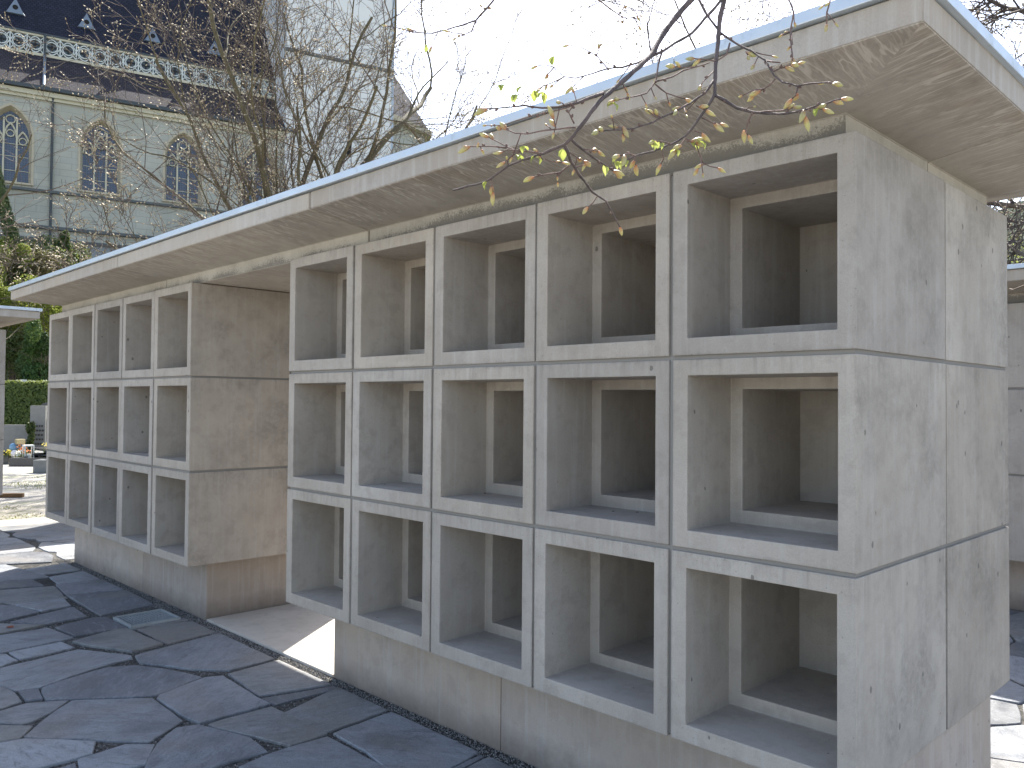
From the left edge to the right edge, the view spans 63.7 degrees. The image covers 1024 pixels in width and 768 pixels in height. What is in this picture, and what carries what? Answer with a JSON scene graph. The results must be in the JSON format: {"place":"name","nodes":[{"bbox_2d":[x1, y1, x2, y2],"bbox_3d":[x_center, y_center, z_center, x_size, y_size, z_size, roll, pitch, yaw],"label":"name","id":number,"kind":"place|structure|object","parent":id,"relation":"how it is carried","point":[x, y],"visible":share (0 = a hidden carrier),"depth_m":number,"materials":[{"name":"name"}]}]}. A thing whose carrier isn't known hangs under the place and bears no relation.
{"place":"outdoors","nodes":[
{"label":"outdoors","id":0,"kind":"place"},
{"bbox_2d":[0,282,46,519],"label":"ground","id":1,"kind":"structure","parent":0,"point":[32,501],"depth_m":13.34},
{"bbox_2d":[0,493,24,496],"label":"timber plank","id":2,"kind":"object","parent":1,"relation":"on","point":[12,495],"visible":0.97,"depth_m":12.65,"materials":[{"name":"brown wood"}]},
{"bbox_2d":[0,166,25,379],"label":"ivy covered tree","id":3,"kind":"object","parent":1,"relation":"on","point":[7,207],"visible":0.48,"depth_m":27.37,"materials":[{"name":"green plant"}]},
{"bbox_2d":[3,425,27,451],"bbox_3d":[-12.653,1.462,21.069,0.740,0.840,0.220,1,-1,-6],"label":"headstone","id":4,"kind":"object","parent":1,"relation":"on","point":[12,433],"visible":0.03,"depth_m":21.01,"materials":[{"name":"stone"}]},
{"bbox_2d":[0,236,34,379],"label":"shrub","id":5,"kind":"object","parent":1,"relation":"on","point":[20,246],"visible":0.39,"depth_m":26.85,"materials":[{"name":"green plant"}]},
{"bbox_2d":[3,452,34,463],"bbox_3d":[-12.250,1.770,19.878,0.937,0.180,1.620,1,-1,-7],"label":"grave surround","id":6,"kind":"object","parent":1,"relation":"on","point":[6,459],"visible":0.27,"depth_m":19.12,"materials":[{"name":"stone"}]},
{"bbox_2d":[3,449,13,457],"bbox_3d":[-11.724,1.640,19.275,0.478,0.222,0.382,0,-1,18],"label":"flower clump","id":7,"kind":"object","parent":6,"relation":"on","point":[7,452],"visible":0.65,"depth_m":19.15,"materials":[{"name":"yellow plant"}]},
{"bbox_2d":[9,443,18,450],"bbox_3d":[-11.679,1.482,19.322,0.200,0.200,0.200,2,-2,-45],"label":"garden ball","id":8,"kind":"object","parent":7,"relation":"on","point":[13,446],"visible":0.82,"depth_m":19.25,"materials":[{"name":"blue"}]},
{"bbox_2d":[25,421,35,452],"bbox_3d":[-11.806,1.419,20.213,0.255,1.047,0.299,2,-2,-45],"label":"ivy clump","id":9,"kind":"object","parent":6,"relation":"on","point":[30,431],"visible":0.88,"depth_m":20.18,"materials":[{"name":"green plant"}]},
{"bbox_2d":[15,439,24,448],"bbox_3d":[-11.546,1.524,19.336,0.180,0.460,0.180,2,-2,-45],"label":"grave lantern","id":10,"kind":"object","parent":1,"relation":"on","point":[19,441],"visible":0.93,"depth_m":19.28,"materials":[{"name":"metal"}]},
{"bbox_2d":[0,305,42,494],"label":"columbarium","id":11,"kind":"structure","parent":1,"relation":"on","point":[11,315],"depth_m":9.28,"materials":[{"name":"concrete"}]},
{"bbox_2d":[0,476,45,519],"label":"grass patches","id":12,"kind":"object","parent":1,"relation":"on","point":[25,487],"depth_m":14.23,"materials":[{"name":"green plant"}]},
{"bbox_2d":[0,264,46,379],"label":"shrub","id":13,"kind":"object","parent":1,"relation":"on","point":[4,290],"visible":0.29,"depth_m":25.86,"materials":[{"name":"green plant"}]},
{"bbox_2d":[0,299,47,385],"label":"shrub","id":14,"kind":"object","parent":1,"relation":"on","point":[14,341],"visible":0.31,"depth_m":25.19,"materials":[{"name":"green plant"}]},
{"bbox_2d":[4,379,48,424],"bbox_3d":[-13.902,0.879,22.889,5.844,2.095,1.103,1,-1,-10],"label":"hedge","id":15,"kind":"object","parent":1,"relation":"on","point":[21,397],"visible":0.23,"depth_m":22.56,"materials":[{"name":"green plant"}]},
{"bbox_2d":[9,455,45,465],"bbox_3d":[-10.892,1.769,19.320,0.890,0.180,1.720,1,-1,-6],"label":"grave surround","id":16,"kind":"object","parent":1,"relation":"on","point":[21,461],"visible":0.27,"depth_m":18.45,"materials":[{"name":"stone"}]},
{"bbox_2d":[13,450,21,456],"bbox_3d":[-11.342,1.633,18.997,0.204,0.230,0.309,0,-1,4],"label":"flower clump","id":17,"kind":"object","parent":16,"relation":"on","point":[17,454],"visible":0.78,"depth_m":18.93,"materials":[{"name":"white plant"}]},
{"bbox_2d":[18,444,30,456],"bbox_3d":[-11.432,1.587,19.297,0.398,0.334,0.629,1,-1,-17],"label":"flower clump","id":18,"kind":"object","parent":16,"relation":"on","point":[23,450],"visible":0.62,"depth_m":19.27,"materials":[{"name":"orange plant"}]},
{"bbox_2d":[22,445,34,457],"bbox_3d":[-11.209,1.596,19.101,0.220,0.370,0.220,2,-2,-45],"label":"grave lantern","id":19,"kind":"object","parent":16,"relation":"on","point":[28,455],"visible":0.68,"depth_m":19.09,"materials":[{"name":"white metal"}]},
{"bbox_2d":[32,447,47,457],"bbox_3d":[-10.942,1.632,19.420,0.772,0.267,1.091,2,-2,-45],"label":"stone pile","id":20,"kind":"object","parent":16,"relation":"on","point":[40,450],"visible":0.38,"depth_m":19.20,"materials":[{"name":"stone"}]},
{"bbox_2d":[16,319,48,385],"bbox_3d":[-14.035,0.019,24.573,1.242,4.003,1.243,2,-2,-45],"label":"conifer","id":21,"kind":"object","parent":1,"relation":"on","point":[36,341],"visible":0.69,"depth_m":24.37,"materials":[{"name":"green plant"}]},
{"bbox_2d":[7,241,60,285],"bbox_3d":[-15.991,-1.415,27.371,1.879,6.668,1.391,1,-1,-25],"label":"shrub","id":22,"kind":"object","parent":1,"relation":"on","point":[45,269],"visible":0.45,"depth_m":27.26,"materials":[{"name":"green plant"}]},
{"bbox_2d":[30,405,46,453],"bbox_3d":[-11.812,1.209,20.580,0.480,1.340,0.260,1,-1,-6],"label":"headstone","id":23,"kind":"object","parent":1,"relation":"on","point":[38,415],"visible":0.58,"depth_m":20.51,"materials":[{"name":"grey stone"}]},
{"bbox_2d":[33,459,45,472],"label":"stone block","id":24,"kind":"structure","parent":1,"relation":"on","point":[39,465],"depth_m":16.83,"materials":[{"name":"grey stone"}]},
{"bbox_2d":[0,234,91,363],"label":"shrub","id":25,"kind":"object","parent":1,"relation":"on","point":[46,248],"visible":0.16,"depth_m":28.46,"materials":[{"name":"green plant"}]},
{"bbox_2d":[35,303,61,360],"bbox_3d":[-14.179,-0.468,26.119,1.746,5.048,2.285,2,-2,-45],"label":"shrub","id":26,"kind":"object","parent":1,"relation":"on","point":[56,309],"visible":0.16,"depth_m":25.89,"materials":[{"name":"green plant"}]},
{"bbox_2d":[0,70,103,364],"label":"bare tree","id":27,"kind":"object","parent":1,"relation":"on","point":[13,181],"visible":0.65,"depth_m":23.80,"materials":[{"name":"green plant"}]},
{"bbox_2d":[57,230,71,265],"bbox_3d":[-15.845,-1.856,29.001,0.501,7.160,0.648,2,-2,-45],"label":"conifer","id":28,"kind":"object","parent":1,"relation":"on","point":[67,245],"visible":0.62,"depth_m":28.90,"materials":[{"name":"green plant"}]},
{"bbox_2d":[56,248,88,269],"bbox_3d":[-14.861,-1.465,29.065,2.842,6.620,2.512,1,-1,-27],"label":"shrub","id":29,"kind":"object","parent":1,"relation":"on","point":[76,255],"visible":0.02,"depth_m":28.68,"materials":[{"name":"green plant"}]},
{"bbox_2d":[0,0,431,257],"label":"church","id":30,"kind":"structure","parent":1,"relation":"on","point":[43,20],"depth_m":57.04,"materials":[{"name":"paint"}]},
{"bbox_2d":[0,103,33,185],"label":"window","id":31,"kind":"structure","parent":30,"relation":"in","point":[10,130],"depth_m":52.61,"materials":[{"name":"glass"}]},
{"bbox_2d":[77,117,122,195],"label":"window","id":32,"kind":"structure","parent":30,"relation":"in","point":[83,165],"depth_m":55.01,"materials":[{"name":"glass"}]},
{"bbox_2d":[162,130,203,205],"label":"window","id":33,"kind":"structure","parent":30,"relation":"in","point":[176,173],"depth_m":57.52,"materials":[{"name":"glass"}]},
{"bbox_2d":[240,146,277,206],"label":"window","id":34,"kind":"structure","parent":30,"relation":"in","point":[250,197],"depth_m":59.98,"materials":[{"name":"glass"}]},
{"bbox_2d":[207,604,334,676],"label":"concrete floor slab","id":35,"kind":"structure","parent":1,"relation":"on","point":[303,636],"depth_m":5.33,"materials":[{"name":"grey concrete"}]},
{"bbox_2d":[0,0,581,306],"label":"bare tree","id":36,"kind":"object","parent":1,"relation":"on","point":[262,166],"visible":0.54,"depth_m":20.23,"materials":[{"name":"brown plant"}]},
{"bbox_2d":[8,0,1023,767],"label":"columbarium","id":37,"kind":"structure","parent":1,"relation":"on","point":[688,468],"depth_m":3.13,"materials":[{"name":"concrete"}]},
{"bbox_2d":[453,0,720,235],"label":"linden branch","id":38,"kind":"object","parent":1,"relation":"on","point":[535,95],"visible":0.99,"depth_m":1.41,"materials":[{"name":"brown plant"}]},
{"bbox_2d":[598,0,642,30],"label":"linden twig","id":39,"kind":"object","parent":38,"relation":"on","point":[621,16],"visible":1,"depth_m":1.79,"materials":[{"name":"brown plant"}]},
{"bbox_2d":[591,0,853,177],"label":"linden branch","id":40,"kind":"object","parent":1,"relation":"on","point":[788,105],"visible":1,"depth_m":1.44,"materials":[{"name":"brown plant"}]},
{"bbox_2d":[778,0,796,63],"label":"linden twig","id":41,"kind":"object","parent":1,"relation":"on","point":[790,46],"visible":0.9,"depth_m":1.62,"materials":[{"name":"brown plant"}]},
{"bbox_2d":[566,0,1023,289],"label":"bare tree","id":42,"kind":"object","parent":1,"relation":"on","point":[992,18],"visible":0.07,"depth_m":8.41,"materials":[{"name":"brown plant"}]},
{"bbox_2d":[818,0,838,32],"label":"linden twig","id":43,"kind":"object","parent":1,"relation":"on","point":[827,14],"visible":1,"depth_m":1.57,"materials":[{"name":"plant"}]},
{"bbox_2d":[1005,263,1023,610],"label":"columbarium","id":44,"kind":"structure","parent":1,"relation":"on","point":[1015,327],"depth_m":5.97,"materials":[{"name":"concrete"}]},
{"bbox_2d":[1007,233,1023,262],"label":"shrub","id":45,"kind":"object","parent":1,"relation":"on","point":[1017,261],"visible":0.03,"depth_m":13.07,"materials":[{"name":"green plant"}]},
{"bbox_2d":[0,517,57,526],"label":"concrete path","id":46,"kind":"structure","parent":0,"point":[23,521],"depth_m":10.02,"materials":[{"name":"grey concrete"}]},
{"bbox_2d":[382,0,494,52],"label":"linden twig","id":47,"kind":"object","parent":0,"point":[446,30],"visible":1,"depth_m":1.84,"materials":[{"name":"brown plant"}]},
{"bbox_2d":[0,522,1023,767],"bbox_3d":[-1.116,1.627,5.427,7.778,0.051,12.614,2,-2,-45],"label":"stone paving","id":48,"kind":"structure","parent":0,"point":[78,722],"depth_m":4.11,"materials":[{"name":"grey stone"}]},
{"bbox_2d":[113,609,180,629],"bbox_3d":[-2.485,1.602,5.609,0.333,0.032,0.324,2,-2,-45],"label":"drain grate","id":49,"kind":"object","parent":48,"relation":"on","point":[140,619],"visible":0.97,"depth_m":5.61,"materials":[{"name":"metal"}]},
{"bbox_2d":[0,560,532,767],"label":"loose grit","id":50,"kind":"object","parent":48,"relation":"on","point":[332,683],"visible":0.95,"depth_m":4.60,"materials":[{"name":"grey gravel"}]},
{"bbox_2d":[394,0,1023,209],"label":"sky","id":51,"kind":"structure","parent":0,"point":[543,16],"materials":[{"name":"white"}]},
{"bbox_2d":[998,200,1023,263],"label":"wooded hill","id":52,"kind":"structure","parent":0,"point":[1011,209],"depth_m":102.37,"materials":[{"name":"plant"}]}
]}

